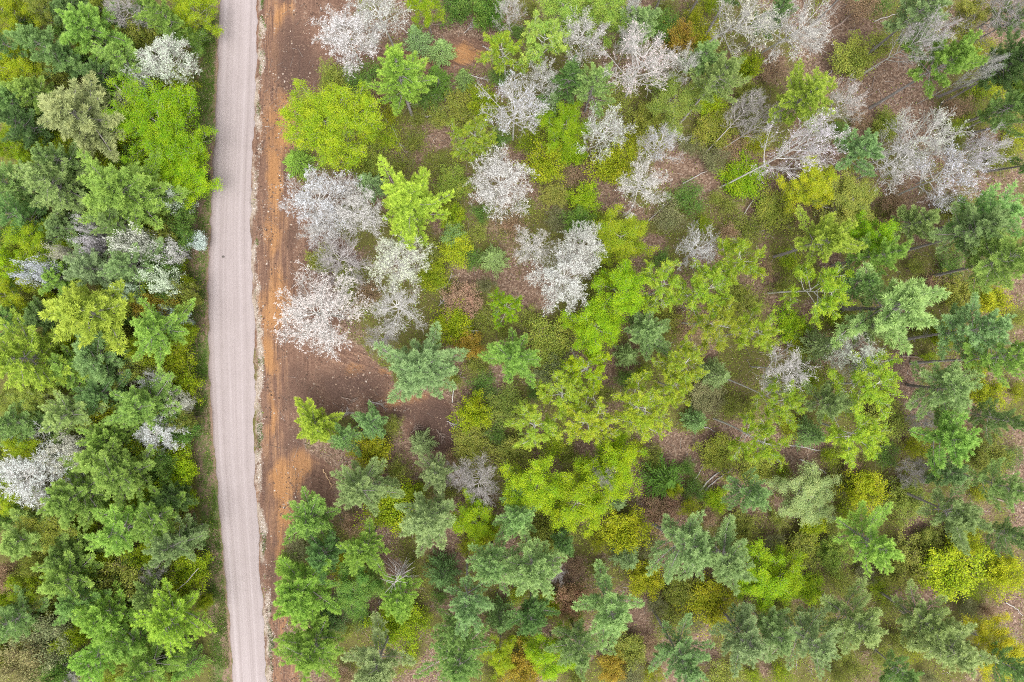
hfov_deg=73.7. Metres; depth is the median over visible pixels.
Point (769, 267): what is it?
leafy shrub
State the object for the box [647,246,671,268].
leafy shrub
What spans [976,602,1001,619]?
leafy shrub
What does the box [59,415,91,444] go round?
bushy sapling
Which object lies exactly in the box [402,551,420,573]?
leafy shrub
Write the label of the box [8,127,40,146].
bushy sapling
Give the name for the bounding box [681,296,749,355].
aspen tree
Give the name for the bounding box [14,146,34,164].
leafy tree
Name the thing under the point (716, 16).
pine tree
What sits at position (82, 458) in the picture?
pine tree
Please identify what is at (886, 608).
leafy shrub
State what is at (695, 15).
leafy shrub
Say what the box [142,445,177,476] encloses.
bushy sapling
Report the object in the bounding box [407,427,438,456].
young conifer
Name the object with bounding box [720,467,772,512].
pine tree
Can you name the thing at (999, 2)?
bare tree
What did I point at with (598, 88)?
pine tree
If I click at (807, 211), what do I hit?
leafy shrub
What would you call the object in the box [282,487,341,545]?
pine tree
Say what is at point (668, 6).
leafy shrub
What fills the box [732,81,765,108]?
bushy sapling
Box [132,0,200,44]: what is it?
pine tree
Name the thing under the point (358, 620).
leafy shrub
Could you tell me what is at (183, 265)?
bushy sapling
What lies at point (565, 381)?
aspen tree
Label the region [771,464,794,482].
leafy shrub
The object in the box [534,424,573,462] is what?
leafy shrub
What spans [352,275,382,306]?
leafy shrub
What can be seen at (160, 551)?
pine tree
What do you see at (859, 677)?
leafy shrub
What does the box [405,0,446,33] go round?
leafy tree
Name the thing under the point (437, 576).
young conifer
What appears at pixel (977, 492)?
leafy shrub
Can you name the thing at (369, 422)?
pine tree
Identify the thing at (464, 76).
young conifer
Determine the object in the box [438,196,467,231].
bushy sapling
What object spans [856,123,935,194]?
budding tree
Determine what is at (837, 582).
leafy shrub
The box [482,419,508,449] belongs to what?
leafy shrub
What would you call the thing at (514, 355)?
pine tree
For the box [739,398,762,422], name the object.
leafy shrub
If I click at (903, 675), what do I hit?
pine tree
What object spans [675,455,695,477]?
leafy shrub
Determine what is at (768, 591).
leafy tree
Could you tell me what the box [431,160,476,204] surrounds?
bushy sapling
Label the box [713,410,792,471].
aspen tree
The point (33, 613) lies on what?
bushy sapling
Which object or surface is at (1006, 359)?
pine tree
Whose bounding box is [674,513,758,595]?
pine tree
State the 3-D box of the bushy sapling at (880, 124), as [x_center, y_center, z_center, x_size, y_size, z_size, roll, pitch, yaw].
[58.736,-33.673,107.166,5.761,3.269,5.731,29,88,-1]
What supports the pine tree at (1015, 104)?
on the ground at (280, 252)
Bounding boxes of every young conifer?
[171,644,212,681]
[274,547,302,578]
[282,147,320,180]
[355,172,387,205]
[402,23,433,60]
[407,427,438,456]
[422,548,462,590]
[425,65,454,100]
[427,38,457,66]
[453,67,476,92]
[479,243,510,278]
[484,593,515,634]
[535,92,560,126]
[601,490,626,511]
[607,543,640,571]
[612,341,640,368]
[634,451,685,499]
[679,403,709,434]
[696,356,730,390]
[788,413,825,451]
[793,324,840,365]
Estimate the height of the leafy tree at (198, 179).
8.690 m
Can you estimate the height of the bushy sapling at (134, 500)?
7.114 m
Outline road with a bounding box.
[207,0,266,681]
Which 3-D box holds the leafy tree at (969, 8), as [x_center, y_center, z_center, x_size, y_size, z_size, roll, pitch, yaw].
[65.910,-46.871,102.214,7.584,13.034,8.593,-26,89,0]
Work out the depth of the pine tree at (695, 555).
94.21 m
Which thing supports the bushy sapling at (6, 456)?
on the ground at (280, 252)
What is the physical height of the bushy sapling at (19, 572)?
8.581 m
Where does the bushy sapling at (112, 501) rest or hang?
on the ground at (280, 252)
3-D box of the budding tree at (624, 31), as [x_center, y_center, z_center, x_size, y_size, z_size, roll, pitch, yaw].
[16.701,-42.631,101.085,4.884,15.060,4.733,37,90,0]
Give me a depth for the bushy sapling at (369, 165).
106.31 m
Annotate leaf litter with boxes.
[0,0,1023,681]
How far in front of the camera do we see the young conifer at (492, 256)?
105.14 m
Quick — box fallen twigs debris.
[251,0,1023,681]
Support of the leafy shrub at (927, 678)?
on the ground at (280, 252)
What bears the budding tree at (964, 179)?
on the ground at (280, 252)
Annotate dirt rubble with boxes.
[255,0,488,681]
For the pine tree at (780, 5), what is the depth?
95.18 m
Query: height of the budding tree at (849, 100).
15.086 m
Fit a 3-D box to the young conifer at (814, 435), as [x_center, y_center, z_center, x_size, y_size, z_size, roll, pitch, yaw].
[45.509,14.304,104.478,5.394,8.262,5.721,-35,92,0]
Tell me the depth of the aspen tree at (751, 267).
94.46 m
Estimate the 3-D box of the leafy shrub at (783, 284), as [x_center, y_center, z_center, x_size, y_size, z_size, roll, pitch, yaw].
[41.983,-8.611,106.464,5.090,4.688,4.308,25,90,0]
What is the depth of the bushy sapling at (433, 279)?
105.78 m
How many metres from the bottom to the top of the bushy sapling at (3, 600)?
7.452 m
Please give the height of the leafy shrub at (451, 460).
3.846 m
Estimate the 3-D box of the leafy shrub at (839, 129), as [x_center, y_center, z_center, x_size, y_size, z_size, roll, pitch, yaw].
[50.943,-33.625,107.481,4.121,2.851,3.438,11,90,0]
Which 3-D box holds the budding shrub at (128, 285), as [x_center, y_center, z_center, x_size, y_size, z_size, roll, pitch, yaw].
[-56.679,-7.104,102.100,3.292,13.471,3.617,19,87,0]
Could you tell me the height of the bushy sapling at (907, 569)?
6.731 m
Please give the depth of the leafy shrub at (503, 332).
106.15 m
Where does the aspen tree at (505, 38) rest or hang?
on the ground at (280, 252)
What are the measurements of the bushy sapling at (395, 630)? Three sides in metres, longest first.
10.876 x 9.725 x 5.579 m
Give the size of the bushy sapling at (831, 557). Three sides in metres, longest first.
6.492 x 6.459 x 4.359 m
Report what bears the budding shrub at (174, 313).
on the ground at (280, 252)
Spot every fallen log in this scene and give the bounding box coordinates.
[702,465,729,486]
[788,444,822,450]
[812,4,869,51]
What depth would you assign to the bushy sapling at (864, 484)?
104.53 m
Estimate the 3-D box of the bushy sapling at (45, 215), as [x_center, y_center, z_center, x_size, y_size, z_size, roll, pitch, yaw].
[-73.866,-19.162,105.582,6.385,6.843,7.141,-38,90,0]
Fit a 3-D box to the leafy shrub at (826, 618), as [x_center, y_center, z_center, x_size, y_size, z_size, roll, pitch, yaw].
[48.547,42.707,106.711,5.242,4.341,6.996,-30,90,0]
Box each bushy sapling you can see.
[0,70,12,82]
[0,222,26,250]
[0,236,29,263]
[0,434,29,466]
[0,460,21,483]
[0,507,17,532]
[0,557,22,596]
[0,587,13,607]
[0,630,58,681]
[0,640,18,666]
[3,502,39,525]
[4,608,79,675]
[6,559,42,588]
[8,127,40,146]
[8,622,38,648]
[12,10,43,44]
[12,256,39,277]
[12,276,59,303]
[13,585,58,612]
[15,0,51,24]
[15,550,62,577]
[16,607,47,628]
[17,97,42,125]
[21,195,50,219]
[22,141,53,155]
[22,372,69,400]
[29,55,81,88]
[29,490,49,512]
[30,234,65,264]
[31,117,65,150]
[31,596,59,619]
[31,648,87,681]
[32,432,64,462]
[34,287,64,309]
[35,326,55,344]
[38,16,65,39]
[39,428,74,446]
[42,331,80,357]
[46,131,75,155]
[47,622,90,657]
[51,454,79,483]
[54,200,78,221]
[55,230,104,255]
[58,181,101,208]
[59,138,105,164]
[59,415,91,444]
[61,527,101,551]
[62,166,95,193]
[66,207,93,225]
[70,512,103,535]
[76,400,117,429]
[77,548,103,573]
[79,37,110,65]
[80,561,103,579]
[84,570,120,594]
[89,549,164,610]
[90,497,124,512]
[91,143,124,169]
[91,551,133,583]
[92,115,128,150]
[98,336,136,367]
[100,128,143,165]
[100,656,134,681]
[100,665,129,681]
[101,82,123,107]
[104,304,142,325]
[105,70,156,108]
[105,376,135,404]
[108,5,151,55]
[108,94,131,113]
[108,139,149,168]
[109,595,149,639]
[112,335,152,361]
[112,554,148,579]
[115,420,147,453]
[116,343,166,381]
[119,322,134,340]
[120,0,159,30]
[120,543,154,569]
[122,496,150,512]
[125,278,157,295]
[126,282,161,318]
[128,11,163,41]
[128,28,161,57]
[128,218,151,230]
[129,442,145,467]
[129,474,159,506]
[133,50,155,74]
[134,348,166,368]
[134,436,172,460]
[138,249,182,287]
[139,73,163,98]
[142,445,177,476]
[142,646,165,676]
[143,465,173,500]
[144,220,179,245]
[145,177,172,199]
[145,336,197,374]
[145,387,179,413]
[146,275,187,300]
[150,61,171,91]
[150,211,191,232]
[150,403,186,428]
[150,569,194,606]
[150,656,189,681]
[153,447,199,493]
[155,295,182,315]
[157,61,201,91]
[157,354,205,405]
[157,505,191,538]
[158,214,198,252]
[159,278,203,313]
[159,549,215,591]
[162,75,185,97]
[162,197,198,230]
[164,316,200,348]
[164,413,201,449]
[164,635,198,668]
[165,439,194,459]
[167,408,201,433]
[169,581,201,614]
[170,254,188,272]
[174,479,198,514]
[176,274,198,290]
[179,507,197,521]
[193,591,214,611]
[304,241,340,274]
[307,595,350,638]
[314,56,350,91]
[328,553,366,590]
[331,258,360,296]
[343,136,389,181]
[345,429,393,475]
[351,475,418,542]
[360,599,432,657]
[407,256,452,293]
[427,298,475,350]
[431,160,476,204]
[434,81,483,138]
[437,227,473,270]
[438,0,476,29]
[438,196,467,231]
[439,215,469,247]
[439,278,484,320]
[445,388,492,435]
[447,329,485,359]
[448,423,497,467]
[466,81,500,116]
[467,516,499,555]
[469,0,508,32]
[485,380,531,430]
[487,433,537,475]
[494,636,542,681]
[510,137,571,187]
[516,508,583,561]
[522,311,577,383]
[532,350,570,395]
[535,182,568,208]
[539,590,560,618]
[552,581,600,621]
[555,137,588,167]
[559,204,598,247]
[563,178,602,220]
[579,136,640,190]
[586,209,606,240]
[594,649,627,681]
[596,503,657,554]
[609,627,647,674]
[620,101,671,144]
[624,560,664,601]
[639,302,684,339]
[641,492,681,540]
[650,5,680,44]
[659,17,704,58]
[660,478,683,499]
[662,574,700,624]
[675,571,745,640]
[688,377,728,418]
[688,431,749,483]
[689,96,738,153]
[693,83,728,124]
[696,487,728,514]
[709,147,778,206]
[713,279,757,317]
[727,48,766,81]
[727,507,761,547]
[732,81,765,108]
[734,451,778,487]
[754,178,802,237]
[770,530,823,578]
[773,300,812,343]
[787,570,826,611]
[799,510,831,551]
[810,534,853,579]
[826,23,888,81]
[832,463,896,517]
[853,353,883,380]
[861,399,920,449]
[870,104,903,142]
[879,529,937,597]
[880,475,937,532]
[912,522,945,555]
[914,535,993,603]
[928,313,964,352]
[932,267,983,314]
[937,192,975,222]
[945,525,984,561]
[959,542,1008,587]
[964,431,1018,482]
[968,366,1012,409]
[975,281,1017,316]
[979,552,1023,605]
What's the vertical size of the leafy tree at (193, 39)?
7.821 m
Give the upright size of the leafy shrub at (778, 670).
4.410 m
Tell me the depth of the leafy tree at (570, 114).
102.07 m
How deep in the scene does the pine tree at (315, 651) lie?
97.46 m
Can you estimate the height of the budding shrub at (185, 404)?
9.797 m
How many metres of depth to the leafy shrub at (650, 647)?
106.77 m
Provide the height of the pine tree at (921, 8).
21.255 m
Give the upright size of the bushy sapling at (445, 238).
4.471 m
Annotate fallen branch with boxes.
[436,429,448,444]
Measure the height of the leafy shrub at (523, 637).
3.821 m
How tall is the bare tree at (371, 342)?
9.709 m
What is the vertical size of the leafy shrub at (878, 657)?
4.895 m
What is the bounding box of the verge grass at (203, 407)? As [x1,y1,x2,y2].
[186,0,274,681]
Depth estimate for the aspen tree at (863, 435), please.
94.84 m
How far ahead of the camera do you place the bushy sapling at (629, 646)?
105.67 m
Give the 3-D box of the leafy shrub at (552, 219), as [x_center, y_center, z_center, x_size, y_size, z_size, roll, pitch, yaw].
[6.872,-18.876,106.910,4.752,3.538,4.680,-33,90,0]
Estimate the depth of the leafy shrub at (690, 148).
106.91 m
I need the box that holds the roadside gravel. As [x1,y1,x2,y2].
[253,9,275,680]
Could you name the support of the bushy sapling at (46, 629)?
on the ground at (280, 252)
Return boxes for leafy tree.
[0,0,41,33]
[0,45,54,86]
[0,122,31,161]
[0,211,60,266]
[0,243,33,284]
[0,275,50,315]
[0,383,25,419]
[0,472,36,517]
[1,418,59,464]
[3,566,45,603]
[6,379,70,418]
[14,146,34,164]
[15,489,79,556]
[23,0,63,27]
[99,71,218,178]
[148,142,222,214]
[164,0,224,37]
[166,17,211,62]
[275,78,385,175]
[376,154,454,249]
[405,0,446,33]
[448,488,503,549]
[477,632,517,679]
[497,453,569,517]
[522,619,576,681]
[531,463,612,538]
[533,98,598,159]
[536,0,593,44]
[556,295,628,362]
[571,439,648,504]
[579,0,630,53]
[587,258,653,324]
[591,429,637,470]
[592,203,661,268]
[644,69,703,136]
[732,536,792,612]
[752,544,809,607]
[774,155,842,215]
[810,163,881,234]
[849,210,901,259]
[925,0,1001,47]
[959,611,1023,681]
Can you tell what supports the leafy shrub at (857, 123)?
on the ground at (280, 252)
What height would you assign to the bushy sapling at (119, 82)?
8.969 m
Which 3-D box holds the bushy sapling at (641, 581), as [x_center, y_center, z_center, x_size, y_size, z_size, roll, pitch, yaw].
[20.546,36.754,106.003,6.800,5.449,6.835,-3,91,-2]
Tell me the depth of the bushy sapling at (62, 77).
102.08 m
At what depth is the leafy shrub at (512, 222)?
106.66 m
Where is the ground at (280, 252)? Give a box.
[0,0,1023,681]
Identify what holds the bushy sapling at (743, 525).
on the ground at (280, 252)
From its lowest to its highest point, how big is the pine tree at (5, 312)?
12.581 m
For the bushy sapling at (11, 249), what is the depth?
102.72 m
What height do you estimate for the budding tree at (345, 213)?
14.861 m
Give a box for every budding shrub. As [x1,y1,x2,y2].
[8,254,67,289]
[36,243,93,260]
[38,430,87,473]
[66,233,122,255]
[68,212,110,239]
[101,217,156,262]
[107,281,145,302]
[112,370,143,388]
[120,64,154,88]
[132,260,186,298]
[135,368,176,388]
[147,234,191,265]
[155,185,199,215]
[156,304,194,332]
[164,388,196,415]
[186,231,207,252]
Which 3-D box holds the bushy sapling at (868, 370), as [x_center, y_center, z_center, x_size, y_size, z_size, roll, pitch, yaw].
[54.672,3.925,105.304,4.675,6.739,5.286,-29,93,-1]
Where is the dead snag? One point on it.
(401, 572)
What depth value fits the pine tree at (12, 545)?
97.41 m
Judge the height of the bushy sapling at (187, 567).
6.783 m
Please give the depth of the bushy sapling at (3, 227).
103.17 m
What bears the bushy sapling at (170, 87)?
on the ground at (280, 252)
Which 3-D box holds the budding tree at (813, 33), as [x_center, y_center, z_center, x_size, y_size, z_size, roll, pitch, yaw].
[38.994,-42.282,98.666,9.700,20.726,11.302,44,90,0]
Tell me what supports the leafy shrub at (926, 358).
on the ground at (280, 252)
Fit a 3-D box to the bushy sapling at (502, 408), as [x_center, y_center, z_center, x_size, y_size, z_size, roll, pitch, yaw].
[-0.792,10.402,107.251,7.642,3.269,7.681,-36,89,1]
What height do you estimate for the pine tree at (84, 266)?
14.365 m
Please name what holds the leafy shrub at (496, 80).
on the ground at (280, 252)
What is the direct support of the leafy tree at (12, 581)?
on the ground at (280, 252)
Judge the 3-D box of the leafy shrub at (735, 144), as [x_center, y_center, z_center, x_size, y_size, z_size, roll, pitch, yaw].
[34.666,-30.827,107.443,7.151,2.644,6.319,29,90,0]
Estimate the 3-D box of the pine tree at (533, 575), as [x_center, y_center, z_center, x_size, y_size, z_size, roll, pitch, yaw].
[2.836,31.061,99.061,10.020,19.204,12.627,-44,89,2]
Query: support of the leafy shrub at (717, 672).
on the ground at (280, 252)
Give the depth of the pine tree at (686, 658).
95.37 m
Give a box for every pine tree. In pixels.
[0,27,43,73]
[0,75,55,115]
[0,76,42,123]
[0,104,56,149]
[0,160,40,206]
[0,186,52,245]
[0,283,40,338]
[0,308,88,401]
[0,400,63,450]
[0,489,69,562]
[0,585,57,643]
[3,23,84,78]
[8,144,98,218]
[20,295,61,335]
[29,138,87,187]
[30,523,103,618]
[36,69,141,163]
[36,461,112,531]
[37,278,134,367]
[37,387,118,441]
[38,246,88,296]
[40,344,103,395]
[41,534,106,576]
[42,0,101,44]
[42,201,100,247]
[50,43,102,85]
[51,566,117,626]
[53,1,130,65]
[58,423,152,482]
[62,241,137,294]
[67,631,123,681]
[70,319,136,384]
[72,365,132,414]
[72,580,147,657]
[74,58,129,92]
[75,146,190,233]
[75,412,140,465]
[83,497,172,556]
[85,443,158,514]
[87,204,158,245]
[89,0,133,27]
[89,39,150,85]
[95,608,159,664]
[96,236,173,304]
[99,367,182,442]
[115,638,187,681]
[127,562,177,615]
[130,296,195,368]
[130,484,186,544]
[130,576,216,657]
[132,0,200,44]
[141,513,209,568]
[145,481,197,512]
[180,512,209,546]
[272,555,341,629]
[272,609,344,681]
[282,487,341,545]
[293,396,345,443]
[305,527,346,584]
[326,422,368,457]
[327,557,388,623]
[330,456,405,516]
[335,518,390,580]
[340,611,416,681]
[351,400,387,445]
[361,43,438,116]
[374,321,470,403]
[379,572,423,624]
[394,491,455,557]
[413,625,495,681]
[415,452,458,500]
[433,605,472,655]
[444,552,495,639]
[465,536,522,595]
[477,327,541,388]
[480,527,568,599]
[492,486,539,542]
[506,592,560,635]
[537,54,590,104]
[544,617,616,681]
[550,527,574,557]
[571,559,644,651]
[573,62,615,118]
[609,4,663,52]
[623,310,676,361]
[645,509,715,584]
[647,608,714,681]
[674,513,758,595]
[676,39,726,89]
[676,52,751,126]
[684,0,730,21]
[704,0,739,37]
[708,600,774,678]
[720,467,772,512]
[741,0,799,53]
[743,600,796,659]
[765,458,841,528]
[765,605,841,679]
[767,58,837,131]
[773,203,868,269]
[800,378,861,423]
[812,0,858,23]
[820,576,888,654]
[828,124,885,176]
[830,261,951,355]
[831,232,912,274]
[831,500,904,576]
[835,252,883,305]
[835,307,885,345]
[863,640,924,681]
[866,0,952,56]
[868,28,990,109]
[875,204,941,242]
[879,578,959,650]
[895,476,993,556]
[897,606,998,679]
[901,292,1016,360]
[904,359,985,427]
[904,405,982,478]
[906,201,1021,256]
[908,453,969,486]
[909,315,1023,387]
[930,180,1023,251]
[930,225,1023,298]
[934,88,1023,144]
[936,25,1023,97]
[941,37,1023,103]
[947,515,1023,557]
[952,397,1023,444]
[952,457,1023,512]
[959,78,1023,125]
[965,114,1023,134]
[966,640,1023,681]
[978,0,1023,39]
[984,156,1023,173]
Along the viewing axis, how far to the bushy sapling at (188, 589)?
104.83 m
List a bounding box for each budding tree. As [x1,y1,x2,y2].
[0,421,84,509]
[132,409,188,457]
[134,32,199,86]
[270,259,372,360]
[277,164,361,248]
[296,198,355,245]
[311,3,382,76]
[327,177,389,239]
[342,0,414,53]
[365,230,436,297]
[367,270,425,338]
[465,141,539,223]
[475,70,550,140]
[492,0,527,36]
[512,225,556,276]
[520,57,560,103]
[524,242,601,316]
[554,220,607,277]
[557,3,610,67]
[575,103,635,163]
[592,15,683,101]
[614,16,642,73]
[615,149,672,219]
[617,0,642,45]
[636,123,688,168]
[663,39,701,85]
[675,220,721,271]
[699,0,784,56]
[719,107,852,187]
[751,341,821,399]
[758,0,837,63]
[812,74,868,127]
[825,325,885,386]
[851,5,964,80]
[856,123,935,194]
[872,102,977,171]
[893,139,990,212]
[916,119,1021,184]
[917,46,1009,103]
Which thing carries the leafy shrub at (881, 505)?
on the ground at (280, 252)
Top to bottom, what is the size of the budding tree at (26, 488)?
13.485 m
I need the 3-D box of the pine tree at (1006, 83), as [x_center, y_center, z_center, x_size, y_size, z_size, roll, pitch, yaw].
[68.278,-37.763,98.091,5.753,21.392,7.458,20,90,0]
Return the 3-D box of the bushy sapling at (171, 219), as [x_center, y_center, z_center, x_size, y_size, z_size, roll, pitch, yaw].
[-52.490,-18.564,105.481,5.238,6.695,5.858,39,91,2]
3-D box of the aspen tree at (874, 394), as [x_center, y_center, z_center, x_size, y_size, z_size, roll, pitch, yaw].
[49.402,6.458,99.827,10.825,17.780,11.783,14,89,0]
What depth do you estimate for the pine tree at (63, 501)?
97.07 m
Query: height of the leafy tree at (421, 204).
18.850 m
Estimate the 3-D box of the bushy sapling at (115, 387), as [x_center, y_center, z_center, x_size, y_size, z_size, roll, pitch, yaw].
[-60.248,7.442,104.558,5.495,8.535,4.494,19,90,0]
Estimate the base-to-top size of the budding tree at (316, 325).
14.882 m
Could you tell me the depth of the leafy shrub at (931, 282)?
106.66 m
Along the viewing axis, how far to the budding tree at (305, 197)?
97.29 m
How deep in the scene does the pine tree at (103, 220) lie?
97.63 m
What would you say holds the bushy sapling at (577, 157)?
on the ground at (280, 252)
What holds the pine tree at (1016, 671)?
on the ground at (280, 252)
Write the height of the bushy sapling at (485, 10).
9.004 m
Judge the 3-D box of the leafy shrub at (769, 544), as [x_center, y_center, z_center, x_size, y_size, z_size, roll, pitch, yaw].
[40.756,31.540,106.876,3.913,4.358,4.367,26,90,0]
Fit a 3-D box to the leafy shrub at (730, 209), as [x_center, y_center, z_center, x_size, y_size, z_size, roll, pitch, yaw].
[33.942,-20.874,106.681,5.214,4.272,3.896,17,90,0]
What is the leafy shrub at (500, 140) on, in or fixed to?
on the ground at (280, 252)
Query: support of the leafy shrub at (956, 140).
on the ground at (280, 252)
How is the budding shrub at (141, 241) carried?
on the ground at (280, 252)
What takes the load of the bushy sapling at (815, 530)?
on the ground at (280, 252)
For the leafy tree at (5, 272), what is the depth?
100.80 m
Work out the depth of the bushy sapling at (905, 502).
105.81 m
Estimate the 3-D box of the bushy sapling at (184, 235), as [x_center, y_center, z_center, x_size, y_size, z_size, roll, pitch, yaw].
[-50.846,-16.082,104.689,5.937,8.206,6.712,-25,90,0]
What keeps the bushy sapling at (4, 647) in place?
on the ground at (280, 252)
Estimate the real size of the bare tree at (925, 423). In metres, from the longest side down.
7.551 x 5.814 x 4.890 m
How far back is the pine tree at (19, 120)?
97.18 m
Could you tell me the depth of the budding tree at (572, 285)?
97.34 m
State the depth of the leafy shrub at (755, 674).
107.17 m
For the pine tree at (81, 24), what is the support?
on the ground at (280, 252)
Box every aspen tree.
[444,114,497,163]
[475,28,529,80]
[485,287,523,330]
[504,397,562,450]
[518,7,574,74]
[530,369,591,427]
[556,351,611,397]
[563,382,620,446]
[609,370,675,443]
[640,257,690,313]
[649,357,699,409]
[650,335,709,393]
[672,258,737,326]
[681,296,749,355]
[709,234,769,288]
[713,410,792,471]
[726,301,784,354]
[727,373,807,431]
[767,261,855,329]
[818,403,895,472]
[824,349,907,428]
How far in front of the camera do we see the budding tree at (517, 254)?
99.88 m
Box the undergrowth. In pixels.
[0,0,1023,681]
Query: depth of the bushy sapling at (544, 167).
104.86 m
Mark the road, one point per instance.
(231, 341)
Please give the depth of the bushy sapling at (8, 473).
103.25 m
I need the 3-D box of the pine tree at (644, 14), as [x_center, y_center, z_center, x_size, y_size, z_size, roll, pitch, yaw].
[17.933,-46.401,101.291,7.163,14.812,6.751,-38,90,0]
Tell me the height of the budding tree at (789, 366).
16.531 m
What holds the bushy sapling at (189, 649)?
on the ground at (280, 252)
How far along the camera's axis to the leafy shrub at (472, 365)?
106.97 m
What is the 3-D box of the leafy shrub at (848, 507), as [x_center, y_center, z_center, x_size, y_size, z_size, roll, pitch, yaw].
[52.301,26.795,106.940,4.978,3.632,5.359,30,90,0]
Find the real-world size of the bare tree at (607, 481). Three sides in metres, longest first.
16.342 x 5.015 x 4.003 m
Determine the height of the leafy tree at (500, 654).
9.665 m
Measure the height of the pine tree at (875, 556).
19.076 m
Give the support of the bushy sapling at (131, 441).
on the ground at (280, 252)
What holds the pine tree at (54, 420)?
on the ground at (280, 252)
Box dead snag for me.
[383,558,413,592]
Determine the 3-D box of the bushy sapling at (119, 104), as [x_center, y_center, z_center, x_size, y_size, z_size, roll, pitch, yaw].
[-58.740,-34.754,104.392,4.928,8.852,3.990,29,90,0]
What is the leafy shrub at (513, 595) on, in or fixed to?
on the ground at (280, 252)
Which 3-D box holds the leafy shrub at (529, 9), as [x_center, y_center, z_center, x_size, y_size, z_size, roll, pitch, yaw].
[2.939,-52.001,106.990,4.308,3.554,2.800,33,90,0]
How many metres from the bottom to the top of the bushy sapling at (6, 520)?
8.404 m
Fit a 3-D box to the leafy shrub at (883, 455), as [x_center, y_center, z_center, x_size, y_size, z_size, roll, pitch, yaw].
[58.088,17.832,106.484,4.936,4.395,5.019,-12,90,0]
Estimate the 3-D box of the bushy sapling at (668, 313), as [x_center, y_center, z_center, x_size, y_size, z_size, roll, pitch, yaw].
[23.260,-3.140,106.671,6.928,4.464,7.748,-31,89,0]
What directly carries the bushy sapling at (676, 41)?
on the ground at (280, 252)
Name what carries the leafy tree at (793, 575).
on the ground at (280, 252)
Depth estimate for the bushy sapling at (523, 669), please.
104.17 m
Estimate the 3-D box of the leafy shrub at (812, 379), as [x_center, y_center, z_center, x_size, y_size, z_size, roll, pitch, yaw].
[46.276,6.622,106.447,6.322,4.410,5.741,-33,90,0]
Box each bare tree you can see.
[62,664,92,681]
[100,0,151,30]
[137,562,176,586]
[306,226,376,292]
[364,316,398,357]
[443,459,478,492]
[459,450,502,507]
[548,557,565,587]
[592,454,614,491]
[706,87,767,152]
[722,102,788,148]
[891,456,930,488]
[902,401,935,430]
[954,0,1023,46]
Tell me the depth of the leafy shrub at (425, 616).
106.95 m
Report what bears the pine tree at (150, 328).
on the ground at (280, 252)
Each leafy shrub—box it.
[280,536,310,563]
[329,662,355,681]
[337,507,364,537]
[337,620,356,640]
[338,56,384,101]
[348,607,372,633]
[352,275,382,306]
[363,78,391,107]
[371,114,401,155]
[377,148,416,182]
[378,102,400,126]
[381,413,404,437]
[385,453,415,483]
[400,124,428,159]
[400,647,421,673]
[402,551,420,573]
[407,565,422,587]
[408,108,427,126]
[409,480,426,499]
[410,602,436,630]
[411,85,444,114]
[416,238,443,264]
[423,148,456,178]
[424,101,450,129]
[429,589,449,609]
[439,482,459,500]
[441,448,459,467]
[444,372,463,390]
[455,533,476,556]
[461,353,488,380]
[463,243,484,273]
[464,369,500,405]
[465,203,494,222]
[466,220,489,244]
[471,305,502,335]
[475,276,496,293]
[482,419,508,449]
[482,670,503,681]
[486,65,511,87]
[488,208,534,240]
[491,126,512,155]
[491,319,515,340]
[505,581,528,609]
[507,22,525,39]
[513,123,547,153]
[513,302,536,333]
[513,626,529,651]
[515,197,540,221]
[521,0,540,18]
[525,382,538,402]
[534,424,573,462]
[543,204,571,233]
[558,441,582,467]
[560,668,592,681]
[562,152,598,190]
[565,610,587,633]
[566,556,589,580]
[576,278,602,305]
[587,259,616,285]
[587,530,613,553]
[588,558,611,577]
[595,384,618,406]
[600,76,639,118]
[613,370,634,392]
[618,658,648,681]
[621,128,648,156]
[630,437,646,459]
[631,361,655,382]
[638,440,663,470]
[638,537,659,563]
[640,629,663,661]
[640,665,668,681]
[646,592,667,617]
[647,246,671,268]
[649,195,688,233]
[651,602,693,641]
[653,0,679,19]
[663,175,708,224]
[664,307,703,342]
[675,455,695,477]
[675,472,709,502]
[678,132,702,157]
[678,494,701,517]
[683,4,705,24]
[684,613,705,635]
[687,15,723,49]
[689,144,734,173]
[693,207,714,232]
[696,0,722,15]
[698,505,720,528]
[700,658,749,681]
[705,186,727,206]
[716,131,753,165]
[716,221,740,240]
[717,196,744,217]
[722,395,745,417]
[726,205,772,246]
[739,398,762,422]
[741,110,763,130]
[741,128,773,161]
[743,668,763,681]
[748,292,769,315]
[752,601,776,621]
[755,43,794,87]
[756,260,774,282]
[764,531,786,556]
[765,273,798,300]
[767,506,792,529]
[767,656,798,681]
[768,599,798,623]
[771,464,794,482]
[776,247,805,279]
[778,413,801,443]
[787,337,813,358]
[791,202,812,226]
[797,368,826,397]
[809,601,838,626]
[818,446,841,471]
[820,462,851,503]
[820,562,858,597]
[821,310,843,325]
[825,116,851,135]
[825,516,844,535]
[827,665,848,681]
[828,319,851,335]
[831,644,859,674]
[832,499,861,523]
[834,656,869,681]
[839,303,864,323]
[839,456,862,475]
[839,583,861,605]
[840,0,884,26]
[850,108,875,132]
[854,562,879,585]
[861,575,894,604]
[863,495,898,516]
[863,636,896,673]
[870,27,903,63]
[873,0,895,14]
[873,439,903,468]
[875,181,914,213]
[876,206,906,229]
[878,594,902,620]
[888,630,921,660]
[896,421,934,464]
[900,637,922,664]
[905,258,929,278]
[910,325,933,343]
[916,350,939,364]
[917,462,938,487]
[919,668,942,681]
[920,263,951,288]
[926,224,949,247]
[934,248,967,282]
[939,95,976,125]
[944,115,971,141]
[948,132,971,153]
[958,597,982,622]
[959,79,997,100]
[959,575,990,603]
[961,91,991,132]
[966,484,987,503]
[967,354,983,373]
[972,512,996,544]
[973,32,997,60]
[974,127,1000,145]
[976,413,1001,434]
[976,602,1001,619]
[983,82,1013,98]
[987,144,1023,172]
[1000,123,1023,159]
[1001,445,1023,472]
[1005,304,1023,331]
[1007,382,1023,402]
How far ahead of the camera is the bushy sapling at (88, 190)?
101.87 m

